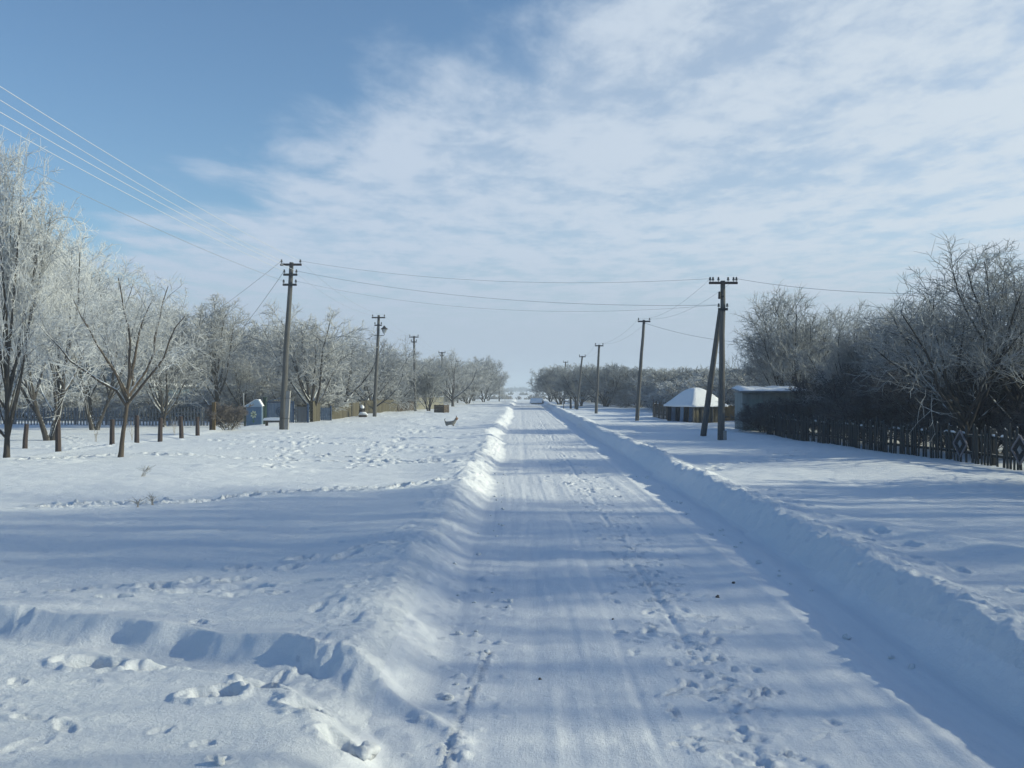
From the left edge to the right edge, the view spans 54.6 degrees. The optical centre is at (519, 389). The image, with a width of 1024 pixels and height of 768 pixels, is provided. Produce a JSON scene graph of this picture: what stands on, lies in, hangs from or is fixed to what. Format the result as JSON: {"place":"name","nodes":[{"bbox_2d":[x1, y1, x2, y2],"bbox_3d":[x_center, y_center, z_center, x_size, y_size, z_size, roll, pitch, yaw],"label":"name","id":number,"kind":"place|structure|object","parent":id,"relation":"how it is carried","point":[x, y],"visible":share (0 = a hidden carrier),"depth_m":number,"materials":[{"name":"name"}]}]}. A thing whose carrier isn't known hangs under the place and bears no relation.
{"place":"outdoors","nodes":[
{"label":"outdoors","id":0,"kind":"place"},
{"bbox_2d":[0,389,1023,767],"bbox_3d":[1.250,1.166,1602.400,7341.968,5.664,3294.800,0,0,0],"label":"snow field","id":1,"kind":"structure","parent":0,"point":[242,597],"depth_m":12.04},
{"bbox_2d":[22,424,28,448],"bbox_3d":[-17.944,1.795,36.003,0.240,1.094,0.184,0,0,0],"label":"fence post","id":2,"kind":"object","parent":1,"relation":"on","point":[25,438],"visible":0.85,"depth_m":35.94,"materials":[{"name":"brown wood"}]},
{"bbox_2d":[0,383,67,418],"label":"thicket","id":3,"kind":"object","parent":1,"relation":"on","point":[49,394],"visible":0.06,"depth_m":75.00,"materials":[{"name":"grey plant"}]},
{"bbox_2d":[0,128,109,457],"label":"bare tree","id":4,"kind":"object","parent":1,"relation":"on","point":[20,256],"visible":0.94,"depth_m":28.14,"materials":[{"name":"white plant"}]},
{"bbox_2d":[55,419,60,451],"bbox_3d":[-14.427,1.531,31.003,0.190,1.212,0.184,0,0,0],"label":"fence post","id":5,"kind":"object","parent":1,"relation":"on","point":[58,437],"visible":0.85,"depth_m":30.94,"materials":[{"name":"brown wood"}]},
{"bbox_2d":[18,390,101,418],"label":"thicket","id":6,"kind":"object","parent":1,"relation":"on","point":[75,401],"visible":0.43,"depth_m":68.74,"materials":[{"name":"grey plant"}]},
{"bbox_2d":[0,216,124,440],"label":"bare tree","id":7,"kind":"object","parent":1,"relation":"on","point":[69,260],"visible":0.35,"depth_m":42.98,"materials":[{"name":"white plant"}]},
{"bbox_2d":[25,389,123,418],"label":"thicket","id":8,"kind":"object","parent":1,"relation":"on","point":[96,399],"visible":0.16,"depth_m":71.98,"materials":[{"name":"grey plant"}]},
{"bbox_2d":[33,238,181,429],"bbox_3d":[-23.191,-2.946,53.790,9.104,10.708,7.783,0,0,-15],"label":"bare tree","id":9,"kind":"object","parent":1,"relation":"on","point":[90,418],"visible":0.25,"depth_m":54.07,"materials":[{"name":"white plant"}]},
{"bbox_2d":[0,406,216,425],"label":"picket fence","id":10,"kind":"object","parent":1,"relation":"on","point":[137,412],"visible":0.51,"depth_m":59.79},
{"bbox_2d":[109,419,114,444],"bbox_3d":[-14.560,1.609,35.403,0.187,1.105,0.184,0,0,0],"label":"fence post","id":11,"kind":"object","parent":1,"relation":"on","point":[112,433],"visible":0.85,"depth_m":35.33,"materials":[{"name":"brown wood"}]},
{"bbox_2d":[18,257,211,456],"bbox_3d":[-11.532,-0.773,28.126,4.690,5.777,4.526,0,0,-42],"label":"bare tree","id":12,"kind":"object","parent":1,"relation":"on","point":[126,391],"visible":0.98,"depth_m":28.12,"materials":[{"name":"brown plant"}]},
{"bbox_2d":[76,374,156,417],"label":"thicket","id":13,"kind":"object","parent":1,"relation":"on","point":[99,387],"visible":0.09,"depth_m":74.88,"materials":[{"name":"grey plant"}]},
{"bbox_2d":[40,360,196,416],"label":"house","id":14,"kind":"structure","parent":1,"relation":"on","point":[109,380],"depth_m":80.11,"materials":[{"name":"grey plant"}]},
{"bbox_2d":[134,415,138,442],"bbox_3d":[-14.061,1.542,36.403,0.187,1.206,0.184,0,0,0],"label":"fence post","id":15,"kind":"object","parent":1,"relation":"on","point":[136,432],"visible":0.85,"depth_m":36.34,"materials":[{"name":"brown wood"}]},
{"bbox_2d":[83,296,195,392],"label":"bare tree","id":16,"kind":"object","parent":1,"relation":"on","point":[152,335],"visible":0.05,"depth_m":83.00,"materials":[{"name":"grey plant"}]},
{"bbox_2d":[104,391,201,419],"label":"thicket","id":17,"kind":"object","parent":1,"relation":"on","point":[147,403],"visible":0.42,"depth_m":69.17,"materials":[{"name":"grey plant"}]},
{"bbox_2d":[96,316,221,426],"bbox_3d":[-20.916,-1.111,57.066,7.467,6.866,9.238,0,0,-29],"label":"bare tree","id":18,"kind":"object","parent":1,"relation":"on","point":[160,392],"visible":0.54,"depth_m":56.99,"materials":[{"name":"grey plant"}]},
{"bbox_2d":[158,418,162,441],"bbox_3d":[-13.641,1.617,37.603,0.195,1.112,0.184,0,0,0],"label":"fence post","id":19,"kind":"object","parent":1,"relation":"on","point":[160,429],"visible":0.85,"depth_m":37.53,"materials":[{"name":"brown wood"}]},
{"bbox_2d":[154,392,210,418],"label":"thicket","id":20,"kind":"object","parent":1,"relation":"on","point":[189,407],"visible":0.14,"depth_m":71.39,"materials":[{"name":"grey plant"}]},
{"bbox_2d":[147,301,239,386],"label":"bare tree","id":21,"kind":"object","parent":1,"relation":"on","point":[202,323],"visible":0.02,"depth_m":86.39,"materials":[{"name":"grey plant"}]},
{"bbox_2d":[209,402,215,429],"bbox_3d":[-14.415,1.344,46.515,0.270,1.500,0.130,0,0,0],"label":"gate post","id":22,"kind":"object","parent":1,"relation":"on","point":[212,422],"visible":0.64,"depth_m":46.46,"materials":[{"name":"brown wood"}]},
{"bbox_2d":[156,291,269,424],"bbox_3d":[-19.137,-1.887,60.852,6.585,8.365,7.290,0,0,21],"label":"bare tree","id":23,"kind":"object","parent":1,"relation":"on","point":[224,346],"visible":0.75,"depth_m":59.57,"materials":[{"name":"grey plant"}]},
{"bbox_2d":[203,401,253,429],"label":"shrub","id":24,"kind":"object","parent":1,"relation":"on","point":[226,414],"visible":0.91,"depth_m":47.24,"materials":[{"name":"brown plant"}]},
{"bbox_2d":[181,380,280,418],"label":"thicket","id":25,"kind":"object","parent":1,"relation":"on","point":[206,406],"visible":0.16,"depth_m":67.59,"materials":[{"name":"grey plant"}]},
{"bbox_2d":[195,344,290,407],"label":"bare tree","id":26,"kind":"object","parent":1,"relation":"on","point":[241,375],"visible":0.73,"depth_m":65.48,"materials":[{"name":"grey plant"}]},
{"bbox_2d":[244,399,264,425],"bbox_3d":[-15.143,1.391,56.600,1.200,1.690,0.400,0,0,0],"label":"shelter","id":27,"kind":"object","parent":1,"relation":"on","point":[256,415],"visible":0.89,"depth_m":56.50,"materials":[{"name":"blue paint"}]},
{"bbox_2d":[246,407,260,425],"bbox_3d":[-15.173,1.611,56.610,0.840,1.250,0.220,0,0,0],"label":"door panel","id":28,"kind":"structure","parent":27,"relation":"in","point":[249,420],"depth_m":56.49,"materials":[{"name":"blue paint"}]},
{"bbox_2d":[199,321,318,385],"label":"bare tree","id":29,"kind":"object","parent":1,"relation":"on","point":[258,338],"visible":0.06,"depth_m":91.06,"materials":[{"name":"grey plant"}]},
{"bbox_2d":[228,323,326,383],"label":"bare tree","id":30,"kind":"object","parent":1,"relation":"on","point":[257,366],"visible":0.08,"depth_m":72.38,"materials":[{"name":"grey plant"}]},
{"bbox_2d":[267,398,308,422],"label":"gate","id":31,"kind":"structure","parent":1,"relation":"on","point":[273,409],"depth_m":59.01,"materials":[{"name":"metal"}]},
{"bbox_2d":[279,259,301,429],"bbox_3d":[-11.342,-2.021,49.000,1.154,8.795,0.412,0,0,0],"label":"utility pole","id":32,"kind":"object","parent":1,"relation":"on","point":[284,409],"visible":0.99,"depth_m":48.89,"materials":[{"name":"brown wood"}]},
{"bbox_2d":[0,100,280,260],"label":"overhead wire","id":33,"kind":"object","parent":32,"relation":"attached to","point":[126,176],"visible":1,"depth_m":30.92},
{"bbox_2d":[0,154,282,280],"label":"overhead wire","id":34,"kind":"object","parent":32,"relation":"attached to","point":[127,215],"visible":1,"depth_m":30.75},
{"bbox_2d":[1,125,283,270],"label":"overhead wire","id":35,"kind":"object","parent":32,"relation":"attached to","point":[124,192],"visible":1,"depth_m":30.37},
{"bbox_2d":[0,112,295,270],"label":"overhead wire","id":36,"kind":"object","parent":32,"relation":"attached to","point":[128,185],"visible":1,"depth_m":29.15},
{"bbox_2d":[0,86,299,260],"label":"overhead wire","id":37,"kind":"object","parent":32,"relation":"attached to","point":[129,166],"visible":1,"depth_m":28.74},
{"bbox_2d":[299,271,691,305],"bbox_3d":[-1.573,-4.601,44.093,21.188,2.508,0.013,0,0,27],"label":"overhead wire","id":38,"kind":"object","parent":32,"relation":"attached to","point":[533,301],"visible":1,"depth_m":42.95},
{"bbox_2d":[303,261,697,282],"bbox_3d":[-1.648,-5.369,44.093,20.716,1.961,0.011,0,0,28],"label":"overhead wire","id":39,"kind":"object","parent":32,"relation":"attached to","point":[509,281],"visible":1,"depth_m":43.16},
{"bbox_2d":[226,299,376,408],"bbox_3d":[-13.262,-1.790,61.022,8.363,7.871,10.346,0,0,-34],"label":"bare tree","id":40,"kind":"object","parent":1,"relation":"on","point":[309,363],"visible":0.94,"depth_m":60.92,"materials":[{"name":"grey plant"}]},
{"bbox_2d":[248,377,360,419],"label":"thicket","id":41,"kind":"object","parent":1,"relation":"on","point":[324,401],"visible":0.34,"depth_m":65.67,"materials":[{"name":"grey plant"}]},
{"bbox_2d":[310,400,319,421],"bbox_3d":[-12.570,1.421,60.852,0.190,1.520,1.406,0,0,7],"label":"plank fence","id":42,"kind":"object","parent":1,"relation":"on","point":[314,413],"visible":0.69,"depth_m":60.45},
{"bbox_2d":[321,405,331,420],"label":"gate","id":43,"kind":"structure","parent":1,"relation":"on","point":[326,413],"depth_m":62.98,"materials":[{"name":"metal"}]},
{"bbox_2d":[268,327,402,403],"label":"bare tree","id":44,"kind":"object","parent":1,"relation":"on","point":[360,370],"visible":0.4,"depth_m":72.00,"materials":[{"name":"grey plant"}]},
{"bbox_2d":[328,401,358,418],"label":"plank fence","id":45,"kind":"object","parent":1,"relation":"on","point":[353,410],"visible":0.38,"depth_m":69.65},
{"bbox_2d":[351,741,380,760],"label":"snow clump","id":46,"kind":"object","parent":1,"relation":"on","point":[366,750],"visible":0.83,"depth_m":5.71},
{"bbox_2d":[344,374,407,407],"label":"thicket","id":47,"kind":"object","parent":1,"relation":"on","point":[391,391],"visible":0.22,"depth_m":88.06,"materials":[{"name":"grey plant"}]},
{"bbox_2d":[359,399,396,413],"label":"plank fence","id":48,"kind":"object","parent":1,"relation":"on","point":[384,407],"visible":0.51,"depth_m":83.48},
{"bbox_2d":[372,314,387,416],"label":"utility pole","id":49,"kind":"object","parent":1,"relation":"on","point":[383,328],"visible":0.98,"depth_m":70.90,"materials":[{"name":"brown wood"}]},
{"bbox_2d":[337,334,426,411],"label":"bare tree","id":50,"kind":"object","parent":1,"relation":"on","point":[391,373],"visible":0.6,"depth_m":81.26,"materials":[{"name":"grey plant"}]},
{"bbox_2d":[379,351,443,410],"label":"bare tree","id":51,"kind":"object","parent":1,"relation":"on","point":[417,368],"visible":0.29,"depth_m":91.86,"materials":[{"name":"grey plant"}]},
{"bbox_2d":[409,335,418,410],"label":"utility pole","id":52,"kind":"object","parent":1,"relation":"on","point":[414,380],"visible":0.88,"depth_m":89.41,"materials":[{"name":"brown wood"}]},
{"bbox_2d":[405,366,447,410],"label":"bare tree","id":53,"kind":"object","parent":1,"relation":"on","point":[431,391],"visible":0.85,"depth_m":91.35,"materials":[{"name":"grey plant"}]},
{"bbox_2d":[417,396,442,409],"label":"garden wall","id":54,"kind":"structure","parent":1,"relation":"on","point":[421,406],"depth_m":100.34,"materials":[{"name":"beige paint"}]},
{"bbox_2d":[434,404,448,412],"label":"wooden bin","id":55,"kind":"object","parent":1,"relation":"on","point":[442,408],"visible":0.92,"depth_m":84.63,"materials":[{"name":"brown wood"}]},
{"bbox_2d":[418,348,492,406],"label":"bare tree","id":56,"kind":"object","parent":1,"relation":"on","point":[449,385],"visible":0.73,"depth_m":109.18,"materials":[{"name":"grey plant"}]},
{"bbox_2d":[444,360,494,403],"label":"bare tree","id":57,"kind":"object","parent":1,"relation":"on","point":[477,383],"visible":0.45,"depth_m":133.37,"materials":[{"name":"grey plant"}]},
{"bbox_2d":[469,354,509,401],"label":"bare tree","id":58,"kind":"object","parent":1,"relation":"on","point":[496,380],"visible":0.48,"depth_m":151.30,"materials":[{"name":"grey plant"}]},
{"bbox_2d":[462,394,573,398],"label":"hedgerow","id":59,"kind":"object","parent":1,"relation":"on","point":[509,397],"visible":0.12,"depth_m":388.05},
{"bbox_2d":[495,386,563,391],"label":"woodland","id":60,"kind":"object","parent":1,"relation":"on","point":[519,389],"visible":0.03,"depth_m":1128.73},
{"bbox_2d":[526,376,568,401],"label":"bare tree","id":61,"kind":"object","parent":1,"relation":"on","point":[534,389],"visible":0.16,"depth_m":159.82,"materials":[{"name":"grey plant"}]},
{"bbox_2d":[529,364,586,404],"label":"bare tree","id":62,"kind":"object","parent":1,"relation":"on","point":[545,376],"visible":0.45,"depth_m":127.46,"materials":[{"name":"grey plant"}]},
{"bbox_2d":[547,363,605,405],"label":"bare tree","id":63,"kind":"object","parent":1,"relation":"on","point":[564,378],"visible":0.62,"depth_m":116.90,"materials":[{"name":"grey plant"}]},
{"bbox_2d":[576,355,585,409],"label":"utility pole","id":64,"kind":"object","parent":1,"relation":"on","point":[577,402],"visible":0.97,"depth_m":98.92,"materials":[{"name":"brown wood"}]},
{"bbox_2d":[595,343,603,413],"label":"utility pole","id":65,"kind":"object","parent":1,"relation":"on","point":[597,391],"visible":0.92,"depth_m":79.91,"materials":[{"name":"brown wood"}]},
{"bbox_2d":[574,362,636,406],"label":"bare tree","id":66,"kind":"object","parent":1,"relation":"on","point":[609,381],"visible":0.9,"depth_m":110.88,"materials":[{"name":"grey plant"}]},
{"bbox_2d":[610,378,644,407],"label":"thicket","id":67,"kind":"object","parent":1,"relation":"on","point":[626,402],"visible":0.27,"depth_m":109.43,"materials":[{"name":"grey plant"}]},
{"bbox_2d":[635,318,649,420],"bbox_3d":[7.656,-1.065,61.992,0.971,6.832,0.275,0,0,0],"label":"utility pole","id":68,"kind":"object","parent":1,"relation":"on","point":[639,377],"visible":0.98,"depth_m":61.91,"materials":[{"name":"brown wood"}]},
{"bbox_2d":[622,367,678,407],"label":"bare tree","id":69,"kind":"object","parent":1,"relation":"on","point":[634,374],"visible":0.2,"depth_m":107.27,"materials":[{"name":"grey plant"}]},
{"bbox_2d":[641,384,661,403],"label":"thicket","id":70,"kind":"object","parent":1,"relation":"on","point":[646,390],"visible":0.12,"depth_m":97.28,"materials":[{"name":"grey plant"}]},
{"bbox_2d":[653,399,667,419],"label":"plank fence","id":71,"kind":"object","parent":1,"relation":"on","point":[659,411],"visible":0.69,"depth_m":66.21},
{"bbox_2d":[629,367,692,401],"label":"bare tree","id":72,"kind":"object","parent":1,"relation":"on","point":[645,380],"visible":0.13,"depth_m":99.66,"materials":[{"name":"grey plant"}]},
{"bbox_2d":[641,378,693,411],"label":"thicket","id":73,"kind":"object","parent":1,"relation":"on","point":[657,397],"visible":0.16,"depth_m":86.29,"materials":[{"name":"grey plant"}]},
{"bbox_2d":[645,364,718,391],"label":"bare tree","id":74,"kind":"object","parent":1,"relation":"on","point":[670,378],"visible":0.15,"depth_m":96.05,"materials":[{"name":"grey plant"}]},
{"bbox_2d":[659,375,715,401],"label":"thicket","id":75,"kind":"object","parent":1,"relation":"on","point":[672,391],"visible":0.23,"depth_m":75.22,"materials":[{"name":"grey plant"}]},
{"bbox_2d":[663,387,727,422],"bbox_3d":[10.641,1.018,60.155,2.830,2.315,2.980,0,0,-28],"label":"hut","id":76,"kind":"object","parent":1,"relation":"on","point":[686,405],"visible":0.81,"depth_m":59.30,"materials":[{"name":"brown wood"}]},
{"bbox_2d":[656,366,740,384],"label":"bare tree","id":77,"kind":"object","parent":1,"relation":"on","point":[690,372],"visible":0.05,"depth_m":91.05,"materials":[{"name":"grey plant"}]},
{"bbox_2d":[700,277,737,439],"bbox_3d":[8.054,-1.032,40.781,1.155,6.862,3.081,0,0,0],"label":"utility pole","id":78,"kind":"object","parent":1,"relation":"on","point":[719,336],"visible":0.94,"depth_m":39.32,"materials":[{"name":"brown wood"}]},
{"bbox_2d":[678,368,775,404],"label":"thicket","id":79,"kind":"object","parent":1,"relation":"on","point":[701,381],"visible":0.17,"depth_m":65.02,"materials":[{"name":"grey plant"}]},
{"bbox_2d":[725,405,734,420],"bbox_3d":[13.225,1.562,62.059,1.754,1.235,0.190,0,0,-37],"label":"plank fence","id":80,"kind":"object","parent":1,"relation":"on","point":[729,409],"visible":0.34,"depth_m":61.81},
{"bbox_2d":[725,398,789,432],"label":"shrub","id":81,"kind":"object","parent":1,"relation":"on","point":[742,414],"visible":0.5,"depth_m":44.45,"materials":[{"name":"brown plant"}]},
{"bbox_2d":[731,385,805,431],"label":"shed","id":82,"kind":"structure","parent":1,"relation":"on","point":[750,395],"depth_m":45.91,"materials":[{"name":"metal"}]},
{"bbox_2d":[749,399,762,430],"bbox_3d":[10.920,1.172,45.863,0.620,1.450,0.075,0,0,6],"label":"door","id":83,"kind":"structure","parent":82,"relation":"in","point":[752,402],"depth_m":45.87,"materials":[{"name":"metal"}]},
{"bbox_2d":[746,395,815,432],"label":"shrub","id":84,"kind":"object","parent":1,"relation":"on","point":[765,422],"visible":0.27,"depth_m":43.09,"materials":[{"name":"brown plant"}]},
{"bbox_2d":[704,282,874,405],"bbox_3d":[14.909,-1.720,51.698,7.973,7.977,11.346,0,0,-10],"label":"bare tree","id":85,"kind":"object","parent":1,"relation":"on","point":[763,344],"visible":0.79,"depth_m":50.61,"materials":[{"name":"grey plant"}]},
{"bbox_2d":[781,394,839,433],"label":"shrub","id":86,"kind":"object","parent":1,"relation":"on","point":[806,411],"visible":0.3,"depth_m":41.92,"materials":[{"name":"brown plant"}]},
{"bbox_2d":[774,363,860,428],"bbox_3d":[13.735,0.855,43.352,5.179,4.151,6.074,0,0,-12],"label":"thicket","id":87,"kind":"object","parent":1,"relation":"on","point":[801,387],"visible":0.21,"depth_m":43.07,"materials":[{"name":"grey plant"}]},
{"bbox_2d":[797,397,865,437],"bbox_3d":[12.933,1.134,39.389,3.493,2.013,3.543,0,0,33],"label":"shrub","id":88,"kind":"object","parent":1,"relation":"on","point":[816,417],"visible":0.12,"depth_m":39.05,"materials":[{"name":"brown plant"}]},
{"bbox_2d":[791,311,896,403],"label":"bare tree","id":89,"kind":"object","parent":1,"relation":"on","point":[843,357],"visible":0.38,"depth_m":41.73,"materials":[{"name":"grey plant"}]},
{"bbox_2d":[807,362,896,438],"bbox_3d":[13.963,0.839,39.298,5.179,4.328,6.074,0,0,0],"label":"thicket","id":90,"kind":"object","parent":1,"relation":"on","point":[833,386],"visible":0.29,"depth_m":39.21,"materials":[{"name":"brown plant"}]},
{"bbox_2d":[834,396,909,443],"bbox_3d":[13.351,1.085,37.052,3.543,2.074,3.494,0,0,15],"label":"shrub","id":91,"kind":"object","parent":1,"relation":"on","point":[865,415],"visible":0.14,"depth_m":36.80,"materials":[{"name":"brown plant"}]},
{"bbox_2d":[837,299,921,364],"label":"bare tree","id":92,"kind":"object","parent":1,"relation":"on","point":[877,319],"visible":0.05,"depth_m":44.25,"materials":[{"name":"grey plant"}]},
{"bbox_2d":[815,352,954,443],"bbox_3d":[13.869,0.727,36.351,6.074,4.670,5.179,0,0,16],"label":"thicket","id":93,"kind":"object","parent":1,"relation":"on","point":[867,401],"visible":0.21,"depth_m":35.78,"materials":[{"name":"brown plant"}]},
{"bbox_2d":[766,407,1023,469],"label":"picket fence","id":94,"kind":"object","parent":1,"relation":"on","point":[827,433],"visible":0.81,"depth_m":30.09,"materials":[{"name":"wood"}]},
{"bbox_2d":[867,393,943,445],"bbox_3d":[14.018,1.111,34.907,3.493,1.964,3.543,0,0,-4],"label":"shrub","id":95,"kind":"object","parent":1,"relation":"on","point":[892,412],"visible":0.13,"depth_m":34.84,"materials":[{"name":"brown plant"}]},
{"bbox_2d":[845,290,990,385],"bbox_3d":[16.465,-0.939,40.293,6.464,6.212,5.004,0,0,14],"label":"bare tree","id":96,"kind":"object","parent":1,"relation":"on","point":[902,319],"visible":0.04,"depth_m":40.10,"materials":[{"name":"grey plant"}]},
{"bbox_2d":[888,401,948,445],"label":"shrub","id":97,"kind":"object","parent":1,"relation":"on","point":[925,418],"visible":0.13,"depth_m":32.53,"materials":[{"name":"brown plant"}]},
{"bbox_2d":[861,357,981,449],"bbox_3d":[13.763,0.836,32.890,5.179,4.180,6.074,0,0,31],"label":"thicket","id":98,"kind":"object","parent":1,"relation":"on","point":[914,404],"visible":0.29,"depth_m":33.39,"materials":[{"name":"brown plant"}]},
{"bbox_2d":[846,291,1005,406],"bbox_3d":[14.808,-0.896,35.835,6.726,6.067,8.441,0,0,42],"label":"bare tree","id":99,"kind":"object","parent":1,"relation":"on","point":[874,331],"visible":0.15,"depth_m":36.04,"materials":[{"name":"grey plant"}]},
{"bbox_2d":[840,261,1023,458],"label":"bare tree","id":100,"kind":"object","parent":1,"relation":"on","point":[934,371],"visible":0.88,"depth_m":28.00,"materials":[{"name":"brown plant"}]},
{"bbox_2d":[842,232,1023,456],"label":"bare tree","id":101,"kind":"object","parent":1,"relation":"on","point":[1016,397],"visible":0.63,"depth_m":28.49,"materials":[{"name":"grey plant"}]},
{"bbox_2d":[927,403,1010,454],"bbox_3d":[14.157,1.127,30.559,3.493,1.907,3.543,0,0,-42],"label":"shrub","id":102,"kind":"object","parent":1,"relation":"on","point":[944,427],"visible":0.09,"depth_m":30.59,"materials":[{"name":"brown plant"}]},
{"bbox_2d":[919,346,1022,452],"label":"thicket","id":103,"kind":"object","parent":1,"relation":"on","point":[966,397],"visible":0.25,"depth_m":29.47,"materials":[{"name":"brown plant"}]},
{"bbox_2d":[938,338,1023,432],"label":"thicket","id":104,"kind":"object","parent":1,"relation":"on","point":[1002,391],"visible":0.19,"depth_m":29.60,"materials":[{"name":"brown plant"}]},
{"bbox_2d":[980,398,1023,448],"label":"shrub","id":105,"kind":"object","parent":1,"relation":"on","point":[995,414],"visible":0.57,"depth_m":28.64,"materials":[{"name":"brown plant"}]},
{"bbox_2d":[0,0,1023,388],"label":"sky","id":106,"kind":"structure","parent":0,"point":[573,145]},
{"bbox_2d":[334,400,1023,767],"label":"road","id":107,"kind":"structure","parent":0,"point":[674,662],"depth_m":8.22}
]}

